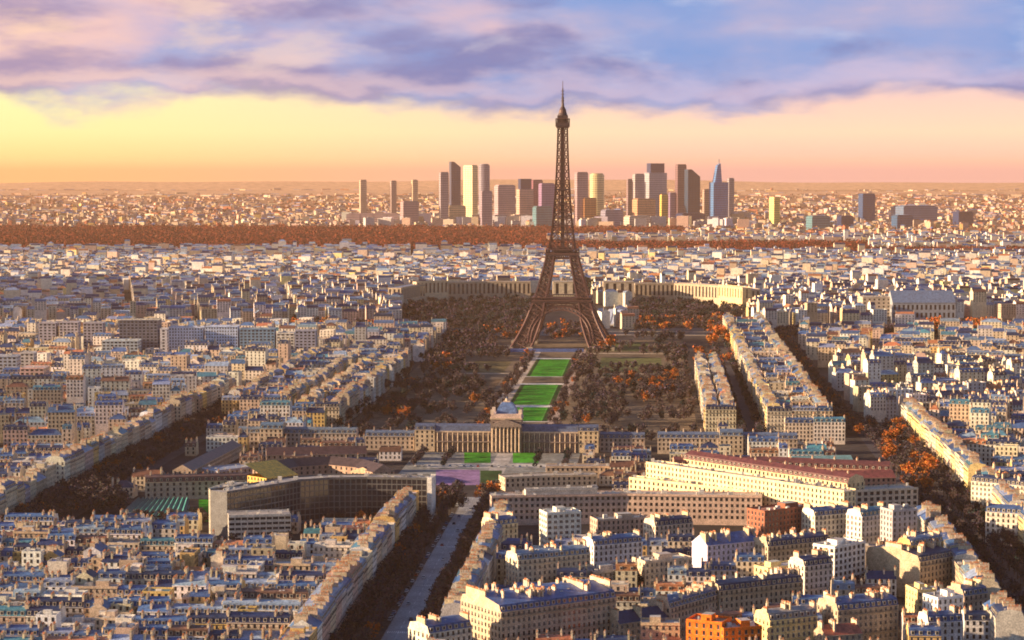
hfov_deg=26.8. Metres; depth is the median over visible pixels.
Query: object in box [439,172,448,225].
office tower
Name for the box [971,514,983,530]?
bare tree
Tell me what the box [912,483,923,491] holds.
bare tree
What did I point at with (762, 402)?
apartment building
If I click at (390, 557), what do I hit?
bare tree
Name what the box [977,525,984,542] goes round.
bare tree
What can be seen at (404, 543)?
bare tree
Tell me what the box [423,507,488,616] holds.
avenue pavement
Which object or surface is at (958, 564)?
apartment building
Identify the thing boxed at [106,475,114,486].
bare tree
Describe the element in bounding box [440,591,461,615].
apartment building
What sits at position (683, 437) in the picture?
barracks
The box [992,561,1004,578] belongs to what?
bare tree
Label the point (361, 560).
apartment building
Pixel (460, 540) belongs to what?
bare tree
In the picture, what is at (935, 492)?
bare tree
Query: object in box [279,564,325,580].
apartment building
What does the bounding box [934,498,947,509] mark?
bare tree
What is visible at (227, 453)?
long shed
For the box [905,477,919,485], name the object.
autumn tree
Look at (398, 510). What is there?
apartment building
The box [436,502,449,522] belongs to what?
bare tree
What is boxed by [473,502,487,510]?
bare tree
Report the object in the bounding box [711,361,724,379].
apartment building
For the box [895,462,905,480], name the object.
bare tree
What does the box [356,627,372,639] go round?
bare tree
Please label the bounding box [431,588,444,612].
bare tree
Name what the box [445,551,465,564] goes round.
bare tree
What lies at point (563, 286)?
palace pavilion
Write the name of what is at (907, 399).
apartment building
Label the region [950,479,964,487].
bare tree
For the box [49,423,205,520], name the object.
boulevard
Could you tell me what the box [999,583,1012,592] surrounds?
bare tree
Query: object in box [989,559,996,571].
bare tree
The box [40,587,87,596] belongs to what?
apartment building
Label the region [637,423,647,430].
bare tree
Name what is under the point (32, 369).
apartment slab
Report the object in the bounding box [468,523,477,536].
bare tree
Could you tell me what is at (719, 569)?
apartment building
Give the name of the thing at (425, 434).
corner pavilion
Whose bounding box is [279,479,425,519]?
further windows
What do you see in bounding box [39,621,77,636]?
apartment building
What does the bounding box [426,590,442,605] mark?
bare tree
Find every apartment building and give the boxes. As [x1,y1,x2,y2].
[0,450,17,461]
[0,458,34,473]
[0,477,17,512]
[0,489,6,518]
[0,528,15,537]
[0,529,5,545]
[0,556,12,570]
[0,565,48,582]
[0,578,44,593]
[0,594,25,605]
[0,600,28,623]
[0,619,41,636]
[0,630,45,639]
[1,561,21,565]
[2,533,47,547]
[4,444,33,452]
[4,446,28,457]
[4,507,58,524]
[9,562,44,571]
[10,439,37,447]
[11,476,25,505]
[12,456,45,463]
[13,525,47,537]
[13,538,50,563]
[15,520,65,528]
[25,468,46,493]
[25,598,66,624]
[26,449,55,457]
[26,477,36,503]
[26,591,85,617]
[27,462,55,487]
[34,441,67,452]
[37,439,75,448]
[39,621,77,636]
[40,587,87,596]
[42,631,109,639]
[43,553,87,569]
[45,450,70,482]
[45,568,97,576]
[54,516,90,525]
[61,615,94,629]
[64,448,76,478]
[65,541,88,557]
[67,563,98,574]
[70,443,85,478]
[71,579,119,597]
[74,438,93,473]
[74,622,103,636]
[78,436,99,464]
[84,545,138,554]
[84,591,129,617]
[87,549,130,564]
[94,435,104,462]
[94,609,128,629]
[97,431,111,459]
[102,619,170,639]
[104,521,146,538]
[106,423,127,452]
[109,627,155,639]
[110,435,121,454]
[117,580,155,596]
[120,423,132,455]
[120,563,157,570]
[124,563,185,584]
[126,423,139,450]
[128,591,175,614]
[129,609,187,624]
[131,551,172,563]
[135,547,179,565]
[137,598,171,614]
[139,405,162,434]
[139,532,174,551]
[141,416,151,438]
[152,633,222,639]
[157,405,167,435]
[168,393,186,422]
[168,618,210,639]
[171,598,222,615]
[172,573,208,598]
[174,529,215,551]
[180,391,191,416]
[182,592,189,603]
[183,573,245,587]
[185,566,222,579]
[186,607,227,629]
[195,383,210,406]
[202,381,216,407]
[203,565,257,577]
[209,624,239,639]
[210,543,231,566]
[211,585,240,602]
[221,573,278,586]
[221,593,302,616]
[222,631,272,639]
[223,539,258,555]
[223,550,275,571]
[226,606,293,630]
[237,583,310,603]
[238,385,249,394]
[239,624,284,638]
[245,584,274,587]
[257,372,269,381]
[260,544,305,558]
[263,392,288,399]
[273,557,310,571]
[275,575,319,592]
[278,625,317,639]
[278,630,308,639]
[279,385,296,405]
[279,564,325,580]
[289,608,322,639]
[292,599,331,639]
[295,384,304,397]
[297,394,313,401]
[297,576,324,583]
[298,377,312,390]
[302,590,336,636]
[303,554,341,561]
[309,580,342,631]
[313,539,352,556]
[314,399,340,426]
[316,575,346,625]
[325,561,359,615]
[325,570,353,616]
[335,371,348,379]
[335,554,363,599]
[337,388,352,419]
[341,549,372,582]
[344,551,367,589]
[348,386,358,416]
[349,535,377,580]
[353,529,381,571]
[364,518,392,554]
[365,526,387,560]
[371,506,400,542]
[371,522,395,551]
[377,501,403,535]
[383,498,406,529]
[389,491,413,525]
[390,496,410,527]
[394,489,418,512]
[398,487,416,525]
[408,610,471,639]
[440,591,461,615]
[450,586,465,594]
[451,568,480,589]
[456,579,468,587]
[457,561,483,588]
[460,574,616,639]
[464,554,487,582]
[464,561,485,587]
[469,535,494,580]
[470,549,489,583]
[473,545,492,583]
[475,532,497,578]
[476,524,499,549]
[479,523,501,549]
[481,510,517,539]
[482,519,503,534]
[488,502,509,514]
[491,499,511,511]
[505,538,590,584]
[536,628,572,639]
[539,505,580,545]
[583,529,642,566]
[584,563,615,579]
[590,512,648,536]
[596,629,629,639]
[610,599,668,639]
[615,585,639,610]
[630,632,664,639]
[632,551,691,587]
[640,596,655,607]
[641,615,679,639]
[643,509,692,537]
[647,580,717,639]
[686,612,731,639]
[691,524,755,567]
[699,376,713,396]
[701,385,716,419]
[701,557,735,579]
[703,394,717,404]
[704,399,715,428]
[705,401,735,431]
[709,605,741,620]
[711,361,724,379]
[711,566,802,611]
[714,372,725,381]
[714,376,728,389]
[716,382,729,392]
[719,391,730,403]
[721,617,761,639]
[744,355,756,379]
[747,500,811,536]
[748,634,783,639]
[753,527,828,560]
[753,560,788,575]
[754,600,817,639]
[757,385,772,410]
[759,388,775,418]
[761,393,774,422]
[763,394,777,423]
[764,397,780,428]
[766,402,791,431]
[766,598,798,607]
[788,547,832,594]
[791,402,816,417]
[791,590,822,611]
[797,371,809,380]
[801,500,853,537]
[806,385,821,395]
[811,393,822,401]
[813,396,829,405]
[813,537,865,582]
[813,617,862,639]
[816,585,898,639]
[846,501,883,542]
[854,577,890,593]
[865,534,952,597]
[880,503,917,540]
[897,529,943,548]
[900,397,913,417]
[901,607,940,639]
[904,398,921,425]
[905,581,936,612]
[906,404,915,427]
[906,618,941,639]
[909,404,928,428]
[912,407,930,438]
[915,411,932,437]
[915,500,930,512]
[917,503,935,530]
[917,604,962,639]
[919,415,928,440]
[920,505,940,530]
[921,416,937,445]
[922,588,963,610]
[924,417,942,446]
[924,513,949,530]
[927,515,956,533]
[929,422,940,450]
[931,423,946,453]
[936,427,955,457]
[938,433,949,462]
[940,527,957,540]
[943,434,963,464]
[944,533,972,549]
[947,437,969,470]
[947,576,988,609]
[950,443,968,479]
[950,541,977,578]
[952,559,981,581]
[954,450,974,483]
[958,559,981,583]
[959,450,981,482]
[963,456,986,490]
[963,562,988,578]
[970,570,1001,599]
[971,469,1023,510]
[981,466,1000,475]
[982,590,1009,612]
[985,500,1023,545]
[989,597,1023,639]
[992,480,1013,503]
[996,486,1019,503]
[1000,490,1023,504]
[1017,510,1023,553]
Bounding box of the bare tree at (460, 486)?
[449,482,464,492]
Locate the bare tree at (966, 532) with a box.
[961,528,973,539]
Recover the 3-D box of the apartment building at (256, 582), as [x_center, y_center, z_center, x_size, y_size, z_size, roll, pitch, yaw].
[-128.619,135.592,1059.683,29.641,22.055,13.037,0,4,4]
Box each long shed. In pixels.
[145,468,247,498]
[174,440,241,473]
[202,463,252,473]
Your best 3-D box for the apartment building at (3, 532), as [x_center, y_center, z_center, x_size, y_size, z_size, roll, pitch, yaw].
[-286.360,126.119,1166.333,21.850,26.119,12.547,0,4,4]
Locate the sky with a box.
[0,0,1023,182]
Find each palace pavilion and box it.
[413,280,447,302]
[553,280,574,304]
[602,280,633,304]
[718,285,750,310]
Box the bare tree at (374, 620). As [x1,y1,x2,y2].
[360,616,378,639]
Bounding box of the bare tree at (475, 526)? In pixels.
[464,521,479,534]
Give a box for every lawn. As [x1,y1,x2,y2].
[199,500,208,521]
[461,379,501,400]
[464,453,490,462]
[466,361,511,372]
[480,471,501,483]
[513,385,561,404]
[513,453,537,462]
[517,407,547,420]
[528,359,571,375]
[593,342,647,350]
[598,358,661,372]
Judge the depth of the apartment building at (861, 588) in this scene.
1058.73 m
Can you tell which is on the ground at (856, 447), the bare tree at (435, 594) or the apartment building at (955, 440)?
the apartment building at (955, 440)
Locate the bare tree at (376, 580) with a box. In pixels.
[369,577,383,588]
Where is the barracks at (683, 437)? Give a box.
[657,428,797,454]
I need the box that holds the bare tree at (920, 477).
[916,473,928,482]
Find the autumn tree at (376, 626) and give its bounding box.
[362,621,382,636]
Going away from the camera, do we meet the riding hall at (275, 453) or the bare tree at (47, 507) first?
the bare tree at (47, 507)
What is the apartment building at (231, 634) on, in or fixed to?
on the ground at (856, 447)
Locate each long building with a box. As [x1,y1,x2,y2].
[499,470,596,490]
[546,462,609,477]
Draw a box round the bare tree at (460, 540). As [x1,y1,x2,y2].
[456,536,472,548]
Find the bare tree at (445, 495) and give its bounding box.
[439,494,454,515]
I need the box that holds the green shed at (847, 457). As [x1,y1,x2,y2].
[791,455,852,459]
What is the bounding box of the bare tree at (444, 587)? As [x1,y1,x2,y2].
[428,582,449,596]
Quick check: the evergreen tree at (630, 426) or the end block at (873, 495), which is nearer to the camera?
the end block at (873, 495)
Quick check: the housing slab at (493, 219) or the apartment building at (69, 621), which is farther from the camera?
the housing slab at (493, 219)
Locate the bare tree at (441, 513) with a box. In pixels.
[435,508,445,526]
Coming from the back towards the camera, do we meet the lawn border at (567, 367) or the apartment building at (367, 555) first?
the lawn border at (567, 367)
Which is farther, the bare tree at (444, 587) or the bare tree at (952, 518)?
the bare tree at (952, 518)
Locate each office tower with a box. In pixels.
[359,180,366,212]
[390,181,396,213]
[411,180,417,200]
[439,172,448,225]
[449,162,460,204]
[463,165,477,216]
[479,164,489,210]
[480,191,491,225]
[494,185,514,215]
[516,179,532,215]
[531,180,542,205]
[532,206,551,225]
[538,183,554,216]
[574,172,587,224]
[583,198,596,217]
[590,173,603,214]
[626,179,631,215]
[632,174,644,198]
[632,198,655,216]
[644,163,666,215]
[660,194,667,221]
[668,192,675,217]
[675,164,686,213]
[676,213,704,223]
[684,169,699,212]
[702,189,708,215]
[709,159,727,218]
[727,178,733,216]
[769,197,779,223]
[858,193,874,221]
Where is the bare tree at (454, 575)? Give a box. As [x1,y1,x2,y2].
[441,564,455,578]
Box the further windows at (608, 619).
[472,619,609,639]
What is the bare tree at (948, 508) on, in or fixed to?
on the avenue at (876, 453)
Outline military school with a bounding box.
[435,397,578,452]
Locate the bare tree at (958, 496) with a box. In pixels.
[953,493,964,513]
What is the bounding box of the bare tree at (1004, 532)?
[1001,528,1009,544]
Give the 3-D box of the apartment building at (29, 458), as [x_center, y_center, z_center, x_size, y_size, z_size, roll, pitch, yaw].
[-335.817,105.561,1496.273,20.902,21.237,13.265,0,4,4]
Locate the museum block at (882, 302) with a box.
[859,295,889,324]
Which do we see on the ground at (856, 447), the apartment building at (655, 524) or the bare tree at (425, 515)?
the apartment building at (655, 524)
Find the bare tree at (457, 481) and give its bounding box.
[452,478,464,484]
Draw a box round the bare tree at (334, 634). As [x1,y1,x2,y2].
[328,630,342,639]
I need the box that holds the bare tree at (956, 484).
[951,480,968,496]
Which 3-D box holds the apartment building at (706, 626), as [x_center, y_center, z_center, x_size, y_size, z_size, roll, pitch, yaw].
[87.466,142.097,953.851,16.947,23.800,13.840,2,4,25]
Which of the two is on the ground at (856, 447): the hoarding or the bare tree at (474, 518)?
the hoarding
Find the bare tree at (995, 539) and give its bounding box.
[986,533,999,553]
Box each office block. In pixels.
[227,509,290,540]
[601,209,622,226]
[624,215,650,226]
[806,215,829,229]
[837,215,853,226]
[891,205,937,221]
[891,215,912,228]
[953,211,973,226]
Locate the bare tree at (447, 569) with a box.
[439,566,454,575]
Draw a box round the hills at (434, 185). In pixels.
[0,179,1023,189]
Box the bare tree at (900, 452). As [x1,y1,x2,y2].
[895,449,905,456]
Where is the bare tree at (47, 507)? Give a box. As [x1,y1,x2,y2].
[42,500,54,512]
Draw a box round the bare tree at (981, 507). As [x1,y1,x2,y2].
[978,505,984,516]
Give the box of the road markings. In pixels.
[387,504,473,639]
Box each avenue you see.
[382,497,480,639]
[853,427,1023,611]
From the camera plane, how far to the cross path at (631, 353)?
2584.12 m
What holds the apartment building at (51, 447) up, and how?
on the ground at (856, 447)
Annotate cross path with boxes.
[461,330,683,331]
[464,373,512,373]
[591,353,671,353]
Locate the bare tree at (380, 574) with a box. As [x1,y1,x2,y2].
[375,568,390,594]
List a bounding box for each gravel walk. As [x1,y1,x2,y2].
[489,352,540,423]
[547,350,585,423]
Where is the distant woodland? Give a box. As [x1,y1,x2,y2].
[0,190,1023,252]
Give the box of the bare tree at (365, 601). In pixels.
[354,594,372,617]
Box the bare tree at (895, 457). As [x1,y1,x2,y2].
[890,456,901,474]
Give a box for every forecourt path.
[412,463,545,464]
[488,453,512,473]
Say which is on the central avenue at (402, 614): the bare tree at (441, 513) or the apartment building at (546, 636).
the bare tree at (441, 513)
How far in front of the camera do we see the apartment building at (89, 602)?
989.88 m
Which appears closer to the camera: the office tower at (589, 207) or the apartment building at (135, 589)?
the apartment building at (135, 589)
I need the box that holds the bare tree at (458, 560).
[451,557,462,567]
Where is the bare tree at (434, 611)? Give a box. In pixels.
[424,605,438,614]
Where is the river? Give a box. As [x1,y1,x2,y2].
[453,328,890,335]
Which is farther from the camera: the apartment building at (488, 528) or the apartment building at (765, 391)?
the apartment building at (765, 391)
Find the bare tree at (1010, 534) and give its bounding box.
[1002,531,1017,543]
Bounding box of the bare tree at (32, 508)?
[27,504,37,512]
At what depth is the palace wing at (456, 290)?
3594.88 m
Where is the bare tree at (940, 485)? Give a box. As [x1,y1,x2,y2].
[938,479,949,495]
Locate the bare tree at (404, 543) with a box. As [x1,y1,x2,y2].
[393,539,408,549]
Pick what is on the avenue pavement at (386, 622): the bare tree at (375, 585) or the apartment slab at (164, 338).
the bare tree at (375, 585)
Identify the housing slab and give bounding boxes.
[346,213,398,222]
[400,201,418,223]
[449,205,465,216]
[492,215,507,225]
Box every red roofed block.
[673,453,891,469]
[683,448,864,489]
[833,469,895,485]
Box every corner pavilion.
[260,422,285,441]
[415,423,435,450]
[578,424,598,452]
[719,429,742,454]
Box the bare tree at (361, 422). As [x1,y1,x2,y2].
[356,417,366,426]
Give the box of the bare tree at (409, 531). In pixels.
[401,527,417,549]
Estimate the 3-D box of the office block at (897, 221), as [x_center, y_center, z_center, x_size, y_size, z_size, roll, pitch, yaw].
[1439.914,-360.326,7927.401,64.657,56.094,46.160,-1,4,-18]
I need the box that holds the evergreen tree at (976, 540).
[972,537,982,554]
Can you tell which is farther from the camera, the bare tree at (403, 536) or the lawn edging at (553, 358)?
the lawn edging at (553, 358)
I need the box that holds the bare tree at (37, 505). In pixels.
[29,501,42,508]
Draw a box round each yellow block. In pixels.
[628,475,743,491]
[645,458,855,506]
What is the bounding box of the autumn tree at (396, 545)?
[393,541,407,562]
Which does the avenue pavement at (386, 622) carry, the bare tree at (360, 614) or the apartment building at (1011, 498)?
the bare tree at (360, 614)
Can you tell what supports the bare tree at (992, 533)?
on the ground at (856, 447)
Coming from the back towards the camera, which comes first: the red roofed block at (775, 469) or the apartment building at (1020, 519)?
the red roofed block at (775, 469)
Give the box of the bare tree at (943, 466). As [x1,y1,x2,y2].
[938,463,949,470]
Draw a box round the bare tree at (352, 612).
[345,607,361,621]
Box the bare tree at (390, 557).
[384,555,397,577]
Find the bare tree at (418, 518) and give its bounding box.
[413,513,423,536]
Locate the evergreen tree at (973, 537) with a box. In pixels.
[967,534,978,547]
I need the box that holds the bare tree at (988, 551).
[978,548,992,561]
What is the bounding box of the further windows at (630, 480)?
[630,480,733,491]
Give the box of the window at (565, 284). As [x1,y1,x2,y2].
[564,283,566,293]
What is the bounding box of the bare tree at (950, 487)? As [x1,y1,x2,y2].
[946,486,957,502]
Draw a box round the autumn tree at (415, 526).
[407,522,422,544]
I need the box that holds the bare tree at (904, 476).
[901,471,911,481]
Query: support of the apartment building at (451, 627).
on the ground at (856, 447)
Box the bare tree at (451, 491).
[443,486,458,507]
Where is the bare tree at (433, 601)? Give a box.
[426,596,441,610]
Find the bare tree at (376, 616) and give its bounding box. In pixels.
[369,614,382,636]
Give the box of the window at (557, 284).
[556,283,558,293]
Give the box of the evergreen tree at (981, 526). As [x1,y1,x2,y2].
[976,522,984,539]
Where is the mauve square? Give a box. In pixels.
[436,470,479,484]
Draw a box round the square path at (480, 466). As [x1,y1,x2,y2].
[427,465,545,467]
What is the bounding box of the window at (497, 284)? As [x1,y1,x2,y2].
[496,283,498,293]
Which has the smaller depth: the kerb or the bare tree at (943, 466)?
the kerb
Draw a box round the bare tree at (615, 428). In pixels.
[612,425,623,431]
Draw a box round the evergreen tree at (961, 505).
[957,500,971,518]
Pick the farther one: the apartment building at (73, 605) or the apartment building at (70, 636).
the apartment building at (73, 605)
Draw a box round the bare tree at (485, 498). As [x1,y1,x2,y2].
[476,494,488,504]
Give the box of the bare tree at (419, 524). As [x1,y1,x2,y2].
[412,516,422,530]
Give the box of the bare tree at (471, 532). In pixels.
[458,528,476,551]
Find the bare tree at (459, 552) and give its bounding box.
[450,547,465,568]
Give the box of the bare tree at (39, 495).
[35,491,43,501]
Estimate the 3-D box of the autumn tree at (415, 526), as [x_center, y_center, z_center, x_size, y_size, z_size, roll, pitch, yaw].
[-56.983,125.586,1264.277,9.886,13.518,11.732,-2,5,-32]
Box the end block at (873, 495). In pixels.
[856,482,917,507]
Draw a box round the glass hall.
[119,497,189,519]
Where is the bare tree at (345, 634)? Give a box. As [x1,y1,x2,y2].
[334,628,352,639]
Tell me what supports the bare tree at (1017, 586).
on the avenue at (876, 453)
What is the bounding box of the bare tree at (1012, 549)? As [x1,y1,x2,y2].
[1000,544,1016,567]
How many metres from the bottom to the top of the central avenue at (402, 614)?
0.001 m
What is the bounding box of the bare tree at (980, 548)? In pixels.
[975,542,988,554]
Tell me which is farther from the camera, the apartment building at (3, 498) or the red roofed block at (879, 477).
the red roofed block at (879, 477)
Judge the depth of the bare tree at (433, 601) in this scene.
1043.48 m
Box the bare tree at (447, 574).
[434,568,453,595]
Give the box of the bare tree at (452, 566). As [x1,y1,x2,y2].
[447,561,458,585]
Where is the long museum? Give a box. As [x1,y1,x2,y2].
[764,293,849,294]
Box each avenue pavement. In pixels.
[355,500,460,639]
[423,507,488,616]
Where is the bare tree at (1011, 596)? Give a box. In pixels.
[1007,594,1016,599]
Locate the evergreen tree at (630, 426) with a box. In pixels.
[627,423,636,431]
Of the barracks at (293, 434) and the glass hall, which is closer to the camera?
the glass hall
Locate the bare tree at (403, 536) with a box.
[399,533,412,552]
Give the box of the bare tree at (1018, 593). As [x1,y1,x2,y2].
[1013,591,1023,609]
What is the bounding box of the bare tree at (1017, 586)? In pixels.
[1008,582,1022,593]
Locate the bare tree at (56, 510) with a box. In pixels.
[51,506,60,517]
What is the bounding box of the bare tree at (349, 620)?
[340,615,356,632]
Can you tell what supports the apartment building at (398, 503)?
on the ground at (856, 447)
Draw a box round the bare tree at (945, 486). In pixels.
[942,483,952,498]
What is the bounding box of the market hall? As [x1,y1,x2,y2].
[244,460,297,482]
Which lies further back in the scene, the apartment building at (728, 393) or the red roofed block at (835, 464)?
the apartment building at (728, 393)
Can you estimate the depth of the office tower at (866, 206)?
8930.56 m
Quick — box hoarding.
[510,349,583,351]
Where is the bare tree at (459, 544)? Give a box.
[455,542,467,551]
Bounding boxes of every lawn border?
[511,385,523,402]
[527,359,539,375]
[542,407,551,420]
[550,385,561,403]
[563,360,570,375]
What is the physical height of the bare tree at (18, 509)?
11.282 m
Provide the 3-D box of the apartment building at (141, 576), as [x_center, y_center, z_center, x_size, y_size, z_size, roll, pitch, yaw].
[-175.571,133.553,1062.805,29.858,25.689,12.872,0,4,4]
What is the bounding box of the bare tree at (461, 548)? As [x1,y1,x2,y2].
[457,546,466,565]
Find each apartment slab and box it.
[0,353,20,373]
[20,350,36,366]
[20,365,49,374]
[39,321,58,343]
[59,320,80,349]
[83,321,105,350]
[102,338,140,352]
[119,318,161,352]
[160,327,168,351]
[169,325,204,351]
[205,324,239,347]
[239,327,275,348]
[276,331,294,349]
[295,328,316,350]
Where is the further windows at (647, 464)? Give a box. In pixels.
[647,464,792,505]
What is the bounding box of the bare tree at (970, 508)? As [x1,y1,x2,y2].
[963,505,973,524]
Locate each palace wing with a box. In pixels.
[388,281,530,304]
[634,282,759,305]
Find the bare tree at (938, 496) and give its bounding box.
[933,493,946,502]
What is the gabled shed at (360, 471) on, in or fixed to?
on the ground at (856, 447)
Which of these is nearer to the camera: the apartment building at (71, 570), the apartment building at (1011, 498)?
the apartment building at (71, 570)
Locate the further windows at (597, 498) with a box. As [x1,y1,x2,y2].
[515,497,738,518]
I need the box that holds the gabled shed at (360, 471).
[351,466,366,473]
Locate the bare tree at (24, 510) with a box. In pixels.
[21,506,31,512]
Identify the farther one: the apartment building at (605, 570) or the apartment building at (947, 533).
the apartment building at (947, 533)
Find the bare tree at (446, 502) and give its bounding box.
[439,500,450,519]
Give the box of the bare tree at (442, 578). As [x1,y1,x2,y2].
[435,574,451,587]
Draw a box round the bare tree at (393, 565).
[382,559,397,574]
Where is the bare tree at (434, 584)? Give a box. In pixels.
[431,580,446,604]
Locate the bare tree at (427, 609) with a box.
[419,607,432,615]
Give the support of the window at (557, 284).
in the palace pavilion at (563, 286)
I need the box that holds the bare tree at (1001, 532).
[999,527,1013,543]
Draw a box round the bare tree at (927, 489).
[924,484,938,496]
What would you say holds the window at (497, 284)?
in the palace wing at (456, 290)
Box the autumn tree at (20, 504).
[18,501,28,512]
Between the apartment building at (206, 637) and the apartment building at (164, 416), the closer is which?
the apartment building at (206, 637)
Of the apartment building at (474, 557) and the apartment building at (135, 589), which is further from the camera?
the apartment building at (474, 557)
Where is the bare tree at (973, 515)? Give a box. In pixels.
[967,511,980,530]
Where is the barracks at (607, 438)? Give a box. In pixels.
[600,428,644,451]
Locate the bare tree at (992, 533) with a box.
[984,530,1000,546]
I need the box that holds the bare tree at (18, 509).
[13,505,23,512]
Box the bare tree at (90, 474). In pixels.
[86,470,97,482]
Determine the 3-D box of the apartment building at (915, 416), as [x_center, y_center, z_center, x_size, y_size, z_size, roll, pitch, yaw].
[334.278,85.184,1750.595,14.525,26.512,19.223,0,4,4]
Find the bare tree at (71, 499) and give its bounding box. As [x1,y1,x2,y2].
[63,496,77,515]
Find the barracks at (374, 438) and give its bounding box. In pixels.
[365,426,414,449]
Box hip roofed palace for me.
[888,290,955,324]
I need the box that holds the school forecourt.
[399,452,579,475]
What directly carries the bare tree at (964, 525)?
on the ground at (856, 447)
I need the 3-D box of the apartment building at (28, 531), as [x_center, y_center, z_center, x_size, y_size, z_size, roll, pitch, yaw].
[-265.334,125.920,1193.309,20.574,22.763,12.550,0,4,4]
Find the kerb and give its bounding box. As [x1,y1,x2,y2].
[381,503,460,639]
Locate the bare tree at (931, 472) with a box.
[929,469,939,484]
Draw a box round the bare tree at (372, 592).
[361,583,376,596]
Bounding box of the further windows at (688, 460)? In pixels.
[688,460,793,478]
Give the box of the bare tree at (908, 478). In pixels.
[905,475,916,481]
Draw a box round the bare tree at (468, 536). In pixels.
[458,531,475,543]
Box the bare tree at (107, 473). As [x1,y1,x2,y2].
[100,469,111,478]
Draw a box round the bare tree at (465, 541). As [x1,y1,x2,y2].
[458,536,470,553]
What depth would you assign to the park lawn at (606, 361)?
2475.97 m
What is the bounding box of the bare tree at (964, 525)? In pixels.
[959,522,975,533]
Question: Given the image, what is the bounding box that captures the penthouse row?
[524,485,597,494]
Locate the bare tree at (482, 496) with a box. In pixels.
[479,493,488,506]
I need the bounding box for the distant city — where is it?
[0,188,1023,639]
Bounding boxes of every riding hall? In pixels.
[252,456,394,475]
[266,446,366,460]
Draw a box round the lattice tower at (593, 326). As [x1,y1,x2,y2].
[507,84,614,350]
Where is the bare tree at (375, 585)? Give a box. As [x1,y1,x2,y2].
[364,580,382,596]
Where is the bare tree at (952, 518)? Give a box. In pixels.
[949,513,959,525]
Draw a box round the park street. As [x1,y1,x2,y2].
[711,346,757,431]
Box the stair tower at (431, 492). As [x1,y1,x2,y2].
[427,474,435,521]
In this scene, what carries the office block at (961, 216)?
on the ground at (856, 447)
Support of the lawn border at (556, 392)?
on the lawn at (535, 395)
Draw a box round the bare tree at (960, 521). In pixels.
[954,518,966,530]
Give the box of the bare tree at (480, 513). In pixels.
[472,510,483,526]
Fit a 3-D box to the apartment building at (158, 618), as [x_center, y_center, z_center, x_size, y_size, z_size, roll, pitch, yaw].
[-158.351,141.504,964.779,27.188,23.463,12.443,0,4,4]
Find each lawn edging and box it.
[515,405,551,406]
[520,383,563,384]
[525,376,555,376]
[536,358,570,358]
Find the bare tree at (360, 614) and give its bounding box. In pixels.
[350,601,366,618]
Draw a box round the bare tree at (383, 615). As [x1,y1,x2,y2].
[367,606,387,632]
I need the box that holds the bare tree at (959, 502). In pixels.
[954,498,965,516]
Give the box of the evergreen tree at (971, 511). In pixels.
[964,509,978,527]
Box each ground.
[0,253,1023,639]
[345,339,697,446]
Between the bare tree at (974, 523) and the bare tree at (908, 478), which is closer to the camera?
the bare tree at (974, 523)
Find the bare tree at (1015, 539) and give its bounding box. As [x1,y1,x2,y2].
[1009,537,1019,556]
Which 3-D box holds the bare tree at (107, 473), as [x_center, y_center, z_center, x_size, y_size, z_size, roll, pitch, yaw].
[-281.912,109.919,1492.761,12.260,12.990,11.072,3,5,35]
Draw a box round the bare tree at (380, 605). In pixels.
[368,601,390,628]
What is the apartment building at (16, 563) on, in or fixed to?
on the ground at (856, 447)
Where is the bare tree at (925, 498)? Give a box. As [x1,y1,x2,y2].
[921,495,932,502]
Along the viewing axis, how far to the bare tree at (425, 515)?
1315.06 m
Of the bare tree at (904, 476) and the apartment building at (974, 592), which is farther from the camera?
the bare tree at (904, 476)
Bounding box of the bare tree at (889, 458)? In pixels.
[885,454,897,471]
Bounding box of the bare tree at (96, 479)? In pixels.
[86,475,103,486]
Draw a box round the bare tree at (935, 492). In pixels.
[928,490,940,501]
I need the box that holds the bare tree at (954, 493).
[949,487,959,504]
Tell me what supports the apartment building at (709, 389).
on the ground at (856, 447)
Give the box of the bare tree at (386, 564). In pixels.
[377,559,392,572]
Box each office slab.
[209,480,246,533]
[210,473,429,536]
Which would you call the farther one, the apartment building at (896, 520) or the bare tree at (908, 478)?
the bare tree at (908, 478)
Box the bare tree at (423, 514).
[416,511,430,529]
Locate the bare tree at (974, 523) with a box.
[969,517,983,536]
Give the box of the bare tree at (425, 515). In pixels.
[415,510,430,529]
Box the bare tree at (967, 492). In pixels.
[962,489,970,499]
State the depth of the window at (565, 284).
3506.29 m
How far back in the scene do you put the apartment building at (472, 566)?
1066.57 m
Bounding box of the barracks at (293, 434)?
[238,423,358,447]
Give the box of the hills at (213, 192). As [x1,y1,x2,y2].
[0,190,1023,194]
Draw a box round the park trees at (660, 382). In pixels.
[2,270,1011,587]
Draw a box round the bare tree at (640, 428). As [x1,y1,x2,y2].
[634,426,644,431]
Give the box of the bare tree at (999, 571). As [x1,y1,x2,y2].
[993,565,1008,582]
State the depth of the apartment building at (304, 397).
1837.73 m
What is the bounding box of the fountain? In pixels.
[608,309,612,325]
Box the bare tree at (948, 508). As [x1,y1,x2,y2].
[943,503,956,515]
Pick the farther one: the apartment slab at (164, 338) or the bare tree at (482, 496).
the apartment slab at (164, 338)
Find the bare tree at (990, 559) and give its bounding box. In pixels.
[985,556,998,566]
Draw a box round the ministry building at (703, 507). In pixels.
[489,489,761,525]
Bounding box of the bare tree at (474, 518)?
[466,516,481,527]
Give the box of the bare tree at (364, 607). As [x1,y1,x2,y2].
[349,600,370,626]
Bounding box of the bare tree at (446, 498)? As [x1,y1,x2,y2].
[437,496,451,517]
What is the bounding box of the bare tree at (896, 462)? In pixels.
[892,458,901,476]
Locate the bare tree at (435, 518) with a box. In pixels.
[425,514,440,527]

